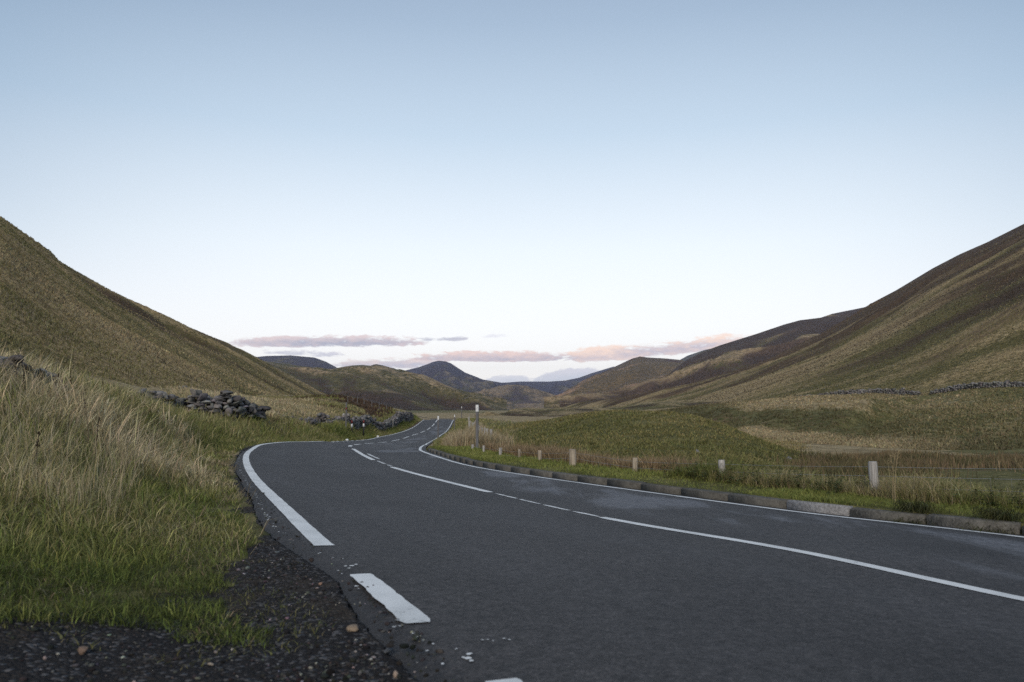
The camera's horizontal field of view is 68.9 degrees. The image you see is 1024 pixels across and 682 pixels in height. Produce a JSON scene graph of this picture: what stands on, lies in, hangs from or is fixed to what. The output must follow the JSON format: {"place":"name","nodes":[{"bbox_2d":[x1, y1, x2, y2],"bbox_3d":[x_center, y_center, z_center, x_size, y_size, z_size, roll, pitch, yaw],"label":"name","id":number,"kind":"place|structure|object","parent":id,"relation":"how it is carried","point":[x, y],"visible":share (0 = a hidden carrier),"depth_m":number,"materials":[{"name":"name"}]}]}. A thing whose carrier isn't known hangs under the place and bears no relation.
{"place":"outdoors","nodes":[
{"label":"outdoors","id":0,"kind":"place"},
{"bbox_2d":[0,216,325,395],"bbox_3d":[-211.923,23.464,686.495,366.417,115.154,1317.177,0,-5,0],"label":"hill","id":1,"kind":"structure","parent":0,"point":[202,339],"depth_m":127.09,"materials":[{"name":"green plant"}]},
{"bbox_2d":[257,355,336,368],"bbox_3d":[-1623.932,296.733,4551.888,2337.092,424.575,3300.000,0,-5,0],"label":"hill","id":2,"kind":"structure","parent":0,"point":[313,362],"depth_m":4221.87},
{"bbox_2d":[265,361,506,410],"bbox_3d":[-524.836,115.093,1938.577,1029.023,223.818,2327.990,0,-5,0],"label":"hill","id":3,"kind":"structure","parent":0,"point":[396,388],"depth_m":1531.30,"materials":[{"name":"green plant"}]},
{"bbox_2d":[441,422,514,446],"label":"dry grass","id":4,"kind":"structure","parent":0,"point":[465,436],"depth_m":29.27,"materials":[{"name":"beige plant"}]},
{"bbox_2d":[405,361,554,394],"bbox_3d":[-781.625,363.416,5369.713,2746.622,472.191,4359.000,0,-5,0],"label":"mountain","id":5,"kind":"structure","parent":0,"point":[448,374],"depth_m":4429.78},
{"bbox_2d":[0,375,1023,681],"bbox_3d":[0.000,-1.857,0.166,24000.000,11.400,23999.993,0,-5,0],"label":"ground","id":6,"kind":"structure","parent":0,"point":[164,647],"depth_m":3.61,"materials":[{"name":"green plant"}]},
{"bbox_2d":[0,354,72,391],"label":"dry stone wall","id":7,"kind":"structure","parent":6,"relation":"on","point":[17,359],"depth_m":12.35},
{"bbox_2d":[35,431,40,457],"bbox_3d":[-4.369,1.058,6.857,0.040,0.465,0.059,0,-5,0],"label":"dock stalk","id":8,"kind":"object","parent":6,"relation":"on","point":[37,441],"visible":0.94,"depth_m":6.87,"materials":[{"name":"brown plant"}]},
{"bbox_2d":[78,646,88,654],"bbox_3d":[-1.626,1.177,2.827,0.043,0.035,0.037,0,-5,0],"label":"stone","id":9,"kind":"object","parent":6,"relation":"on","point":[82,650],"visible":1,"depth_m":2.82,"materials":[{"name":"beige stone"}]},
{"bbox_2d":[83,392,89,447],"bbox_3d":[-4.804,0.996,8.418,0.101,0.840,0.032,2,-6,-21],"label":"dock stalk","id":10,"kind":"object","parent":6,"relation":"on","point":[86,417],"visible":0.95,"depth_m":8.43,"materials":[{"name":"plant"}]},
{"bbox_2d":[94,417,99,466],"bbox_3d":[-4.543,1.138,8.172,0.024,0.630,0.097,2,-6,-18],"label":"dock stalk","id":11,"kind":"object","parent":6,"relation":"on","point":[97,435],"visible":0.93,"depth_m":8.18,"materials":[{"name":"plant"}]},
{"bbox_2d":[0,347,207,532],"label":"dry grass","id":12,"kind":"structure","parent":6,"relation":"on","point":[69,458],"depth_m":7.81,"materials":[{"name":"beige plant"}]},
{"bbox_2d":[0,335,277,648],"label":"grass","id":13,"kind":"structure","parent":6,"relation":"on","point":[164,467],"depth_m":5.71,"materials":[{"name":"green plant"}]},
{"bbox_2d":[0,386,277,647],"bbox_3d":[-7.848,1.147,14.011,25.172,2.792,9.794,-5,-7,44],"label":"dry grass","id":14,"kind":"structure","parent":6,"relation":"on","point":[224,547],"depth_m":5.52,"materials":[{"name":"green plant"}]},
{"bbox_2d":[134,388,186,410],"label":"dry stone wall","id":15,"kind":"structure","parent":6,"relation":"on","point":[158,394],"depth_m":36.27,"materials":[{"name":"grey stone"}]},
{"bbox_2d":[0,527,336,669],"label":"moss sprigs","id":16,"kind":"object","parent":6,"relation":"on","point":[271,652],"visible":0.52,"depth_m":3.25,"materials":[{"name":"green plant"}]},
{"bbox_2d":[173,389,270,419],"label":"dry stone wall","id":17,"kind":"structure","parent":6,"relation":"on","point":[224,400],"depth_m":38.51,"materials":[{"name":"grey stone"}]},
{"bbox_2d":[0,473,466,681],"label":"gravel","id":18,"kind":"structure","parent":6,"relation":"on","point":[326,673],"depth_m":2.86,"materials":[{"name":"grey gravel"}]},
{"bbox_2d":[84,373,420,449],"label":"grass","id":19,"kind":"structure","parent":6,"relation":"on","point":[300,431],"depth_m":42.58,"materials":[{"name":"green plant"}]},
{"bbox_2d":[159,385,398,422],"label":"grass","id":20,"kind":"structure","parent":6,"relation":"on","point":[287,403],"depth_m":87.87,"materials":[{"name":"plant"}]},
{"bbox_2d":[283,416,320,424],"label":"dry stone wall","id":21,"kind":"structure","parent":6,"relation":"on","point":[310,419],"depth_m":62.29,"materials":[{"name":"grey stone"}]},
{"bbox_2d":[312,412,333,423],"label":"dry stone wall","id":22,"kind":"structure","parent":6,"relation":"on","point":[321,417],"depth_m":65.62,"materials":[{"name":"grey stone"}]},
{"bbox_2d":[345,402,346,426],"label":"marker pole","id":23,"kind":"object","parent":6,"relation":"on","point":[346,415],"visible":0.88,"depth_m":65.63,"materials":[{"name":"grey"}]},
{"bbox_2d":[346,624,358,631],"bbox_3d":[-0.665,1.201,3.119,0.055,0.027,0.042,0,-5,0],"label":"stone","id":24,"kind":"object","parent":6,"relation":"on","point":[352,628],"visible":1,"depth_m":3.10,"materials":[{"name":"beige stone"}]},
{"bbox_2d":[347,396,386,408],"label":"wire fence","id":25,"kind":"object","parent":6,"relation":"on","point":[371,402],"visible":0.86,"depth_m":119.53,"materials":[{"name":"wood"}]},
{"bbox_2d":[331,411,414,430],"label":"dry stone wall","id":26,"kind":"structure","parent":6,"relation":"on","point":[398,417],"depth_m":87.28,"materials":[{"name":"grey stone"}]},
{"bbox_2d":[383,648,393,653],"bbox_3d":[-0.473,1.177,2.837,0.025,0.021,0.054,-2,-6,21],"label":"stone","id":27,"kind":"object","parent":6,"relation":"on","point":[387,650],"visible":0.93,"depth_m":2.83,"materials":[{"name":"grey stone"}]},
{"bbox_2d":[393,670,398,677],"bbox_3d":[-0.400,1.150,2.575,0.021,0.029,0.016,0,-5,0],"label":"stone","id":28,"kind":"object","parent":6,"relation":"on","point":[395,673],"visible":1,"depth_m":2.57,"materials":[{"name":"beige stone"}]},
{"bbox_2d":[437,416,438,437],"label":"marker pole","id":29,"kind":"object","parent":6,"relation":"on","point":[438,426],"visible":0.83,"depth_m":62.55,"materials":[{"name":"black paint"}]},
{"bbox_2d":[476,403,478,447],"bbox_3d":[-1.277,3.256,27.317,0.117,1.938,0.123,0,-5,0],"label":"marker pole","id":30,"kind":"object","parent":6,"relation":"on","point":[477,424],"visible":0.87,"depth_m":27.29,"materials":[{"name":"black paint"}]},
{"bbox_2d":[468,414,491,436],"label":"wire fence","id":31,"kind":"object","parent":6,"relation":"on","point":[473,423],"visible":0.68,"depth_m":42.90,"materials":[{"name":"grey metal"}]},
{"bbox_2d":[432,418,559,445],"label":"grass","id":32,"kind":"structure","parent":6,"relation":"on","point":[460,423],"depth_m":73.92,"materials":[{"name":"plant"}]},
{"bbox_2d":[428,448,1023,534],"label":"kerb","id":33,"kind":"structure","parent":6,"relation":"on","point":[937,519],"depth_m":9.71,"materials":[{"name":"concrete"}]},
{"bbox_2d":[430,444,1023,521],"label":"grass","id":34,"kind":"structure","parent":6,"relation":"on","point":[824,496],"depth_m":11.91,"materials":[{"name":"green plant"}]},
{"bbox_2d":[471,444,1023,502],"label":"wire fence","id":35,"kind":"object","parent":6,"relation":"on","point":[872,469],"visible":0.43,"depth_m":11.40,"materials":[{"name":"grey wood"}]},
{"bbox_2d":[649,386,1023,450],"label":"moor grass","id":36,"kind":"structure","parent":6,"relation":"on","point":[835,438],"depth_m":96.65,"materials":[{"name":"plant"}]},
{"bbox_2d":[797,387,920,395],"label":"dry stone wall","id":37,"kind":"structure","parent":6,"relation":"on","point":[901,391],"depth_m":177.03,"materials":[{"name":"grey stone"}]},
{"bbox_2d":[766,446,1023,480],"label":"rushes","id":38,"kind":"object","parent":6,"relation":"on","point":[939,461],"visible":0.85,"depth_m":22.21,"materials":[{"name":"green plant"}]},
{"bbox_2d":[887,446,902,500],"bbox_3d":[4.857,1.692,9.446,0.157,0.727,0.254,0,-5,0],"label":"grass stalk","id":39,"kind":"object","parent":6,"relation":"on","point":[897,457],"depth_m":9.48,"materials":[{"name":"beige plant"}]},
{"bbox_2d":[880,498,950,525],"bbox_3d":[4.449,1.948,8.337,0.917,0.418,0.906,0,-5,0],"label":"grass tuft","id":40,"kind":"object","parent":6,"relation":"on","point":[908,506],"visible":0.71,"depth_m":8.40,"materials":[{"name":"green plant"}]},
{"bbox_2d":[929,380,1023,394],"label":"dry stone wall","id":41,"kind":"structure","parent":6,"relation":"on","point":[1006,383],"depth_m":153.11,"materials":[{"name":"grey stone"}]},
{"bbox_2d":[959,503,1023,534],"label":"grass tuft","id":42,"kind":"object","parent":6,"relation":"on","point":[997,514],"visible":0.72,"depth_m":7.77,"materials":[{"name":"green plant"}]},
{"bbox_2d":[0,0,1023,382],"label":"sky","id":43,"kind":"structure","parent":0,"point":[502,191],"materials":[{"name":"blue"}]},
{"bbox_2d":[474,384,554,409],"bbox_3d":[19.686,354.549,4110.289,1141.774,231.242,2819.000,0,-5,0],"label":"hill","id":44,"kind":"structure","parent":0,"point":[515,396],"depth_m":3230.48,"materials":[{"name":"plant"}]},
{"bbox_2d":[505,367,612,394],"bbox_3d":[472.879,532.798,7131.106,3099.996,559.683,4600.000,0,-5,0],"label":"hill","id":45,"kind":"structure","parent":0,"point":[556,387],"depth_m":6668.92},
{"bbox_2d":[475,399,727,417],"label":"hill","id":46,"kind":"structure","parent":0,"point":[546,412],"depth_m":277.07,"materials":[{"name":"green plant"}]},
{"bbox_2d":[543,357,684,397],"bbox_3d":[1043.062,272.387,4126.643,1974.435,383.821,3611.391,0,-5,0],"label":"hill","id":47,"kind":"structure","parent":0,"point":[633,372],"depth_m":3386.13,"materials":[{"name":"brown plant"}]},
{"bbox_2d":[480,437,769,472],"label":"tall grass","id":48,"kind":"structure","parent":0,"point":[552,451],"depth_m":16.61,"materials":[{"name":"plant"}]},
{"bbox_2d":[234,419,1023,681],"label":"road","id":49,"kind":"structure","parent":0,"point":[475,573],"depth_m":4.50,"materials":[{"name":"grey asphalt"}]},
{"bbox_2d":[491,408,813,470],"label":"grass","id":50,"kind":"structure","parent":0,"point":[590,434],"depth_m":31.27,"materials":[{"name":"green plant"}]},
{"bbox_2d":[681,349,707,360],"bbox_3d":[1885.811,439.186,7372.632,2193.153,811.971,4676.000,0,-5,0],"label":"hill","id":51,"kind":"structure","parent":0,"point":[688,357],"depth_m":6953.62,"materials":[{"name":"brown plant"}]},
{"bbox_2d":[544,307,863,407],"bbox_3d":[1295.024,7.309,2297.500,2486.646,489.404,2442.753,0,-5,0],"label":"hill","id":52,"kind":"structure","parent":0,"point":[745,351],"depth_m":1696.19,"materials":[{"name":"brown plant"}]},
{"bbox_2d":[560,224,1023,407],"bbox_3d":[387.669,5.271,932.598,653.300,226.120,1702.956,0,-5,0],"label":"hill","id":53,"kind":"structure","parent":0,"point":[857,318],"depth_m":317.38,"materials":[{"name":"green plant"}]},
{"bbox_2d":[662,447,1023,513],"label":"grass","id":54,"kind":"structure","parent":0,"point":[912,488],"depth_m":10.03,"materials":[{"name":"green plant"}]}
]}

